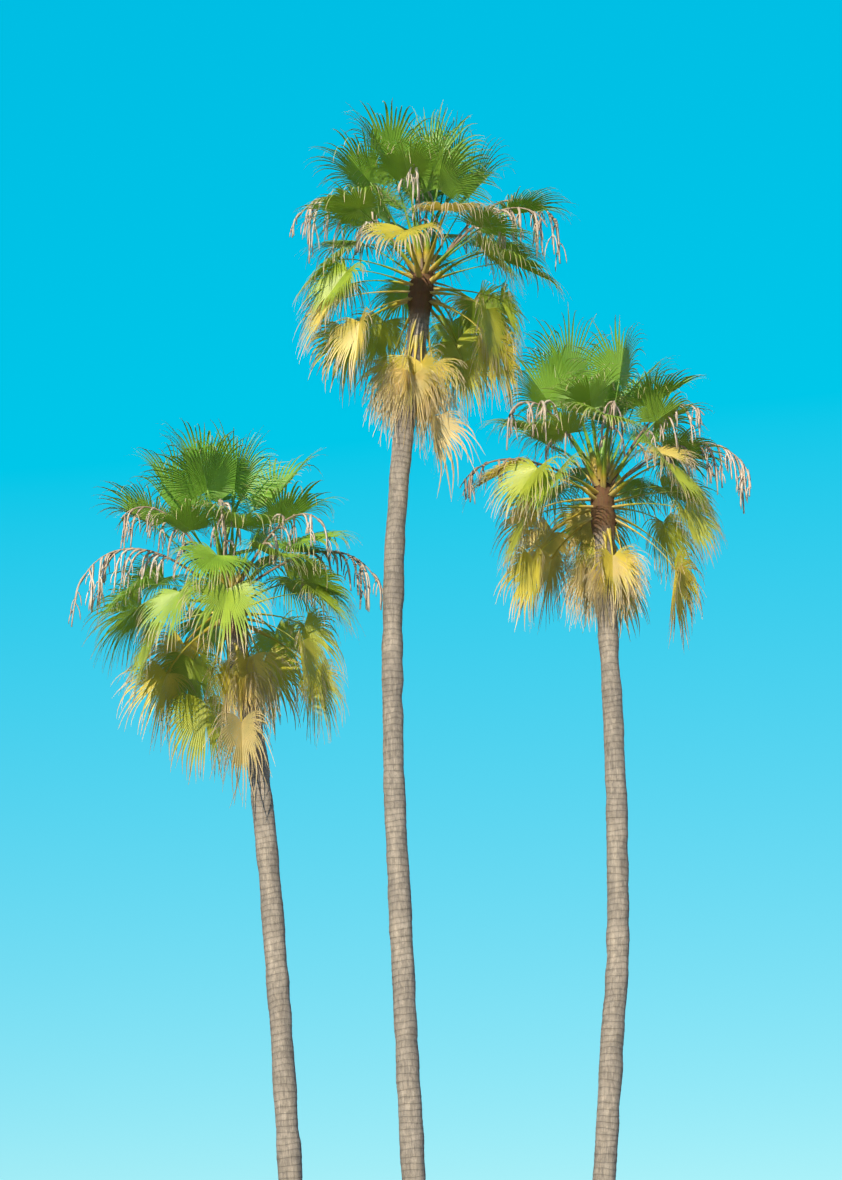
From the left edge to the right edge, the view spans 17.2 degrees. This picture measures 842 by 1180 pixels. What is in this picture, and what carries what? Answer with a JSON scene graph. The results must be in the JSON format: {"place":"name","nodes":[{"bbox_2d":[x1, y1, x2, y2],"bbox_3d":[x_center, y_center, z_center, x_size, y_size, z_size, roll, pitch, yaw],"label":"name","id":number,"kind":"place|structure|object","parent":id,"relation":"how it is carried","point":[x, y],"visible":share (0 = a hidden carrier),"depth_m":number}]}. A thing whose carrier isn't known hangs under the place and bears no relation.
{"place":"outdoors","nodes":[
{"label":"outdoors","id":0,"kind":"place"},
{"bbox_2d":[82,418,364,1179],"bbox_3d":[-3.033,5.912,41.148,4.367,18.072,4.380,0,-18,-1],"label":"palm","id":1,"kind":"object","parent":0,"point":[213,473],"depth_m":42.61},
{"bbox_2d":[68,499,382,626],"bbox_3d":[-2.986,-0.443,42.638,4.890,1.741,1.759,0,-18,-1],"label":"dry flower stalks","id":2,"kind":"object","parent":1,"relation":"attached to","point":[155,555],"visible":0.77,"depth_m":43.05},
{"bbox_2d":[0,0,841,1179],"label":"sky","id":3,"kind":"structure","parent":0,"point":[154,176]},
{"bbox_2d":[292,98,577,1179],"bbox_3d":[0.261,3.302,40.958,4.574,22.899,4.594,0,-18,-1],"label":"palm","id":4,"kind":"object","parent":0,"point":[478,335],"depth_m":43.00},
{"bbox_2d":[289,164,566,274],"bbox_3d":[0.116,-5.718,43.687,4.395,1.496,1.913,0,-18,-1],"label":"dry flower stalks","id":5,"kind":"object","parent":4,"relation":"attached to","point":[537,225],"visible":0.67,"depth_m":43.83},
{"bbox_2d":[460,308,734,1179],"bbox_3d":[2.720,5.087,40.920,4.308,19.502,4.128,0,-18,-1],"label":"palm","id":6,"kind":"object","parent":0,"point":[567,380],"depth_m":42.68},
{"bbox_2d":[459,400,750,513],"bbox_3d":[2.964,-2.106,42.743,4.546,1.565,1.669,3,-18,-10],"label":"flower stalks","id":7,"kind":"object","parent":6,"relation":"attached to","point":[728,456],"visible":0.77,"depth_m":42.97}
]}

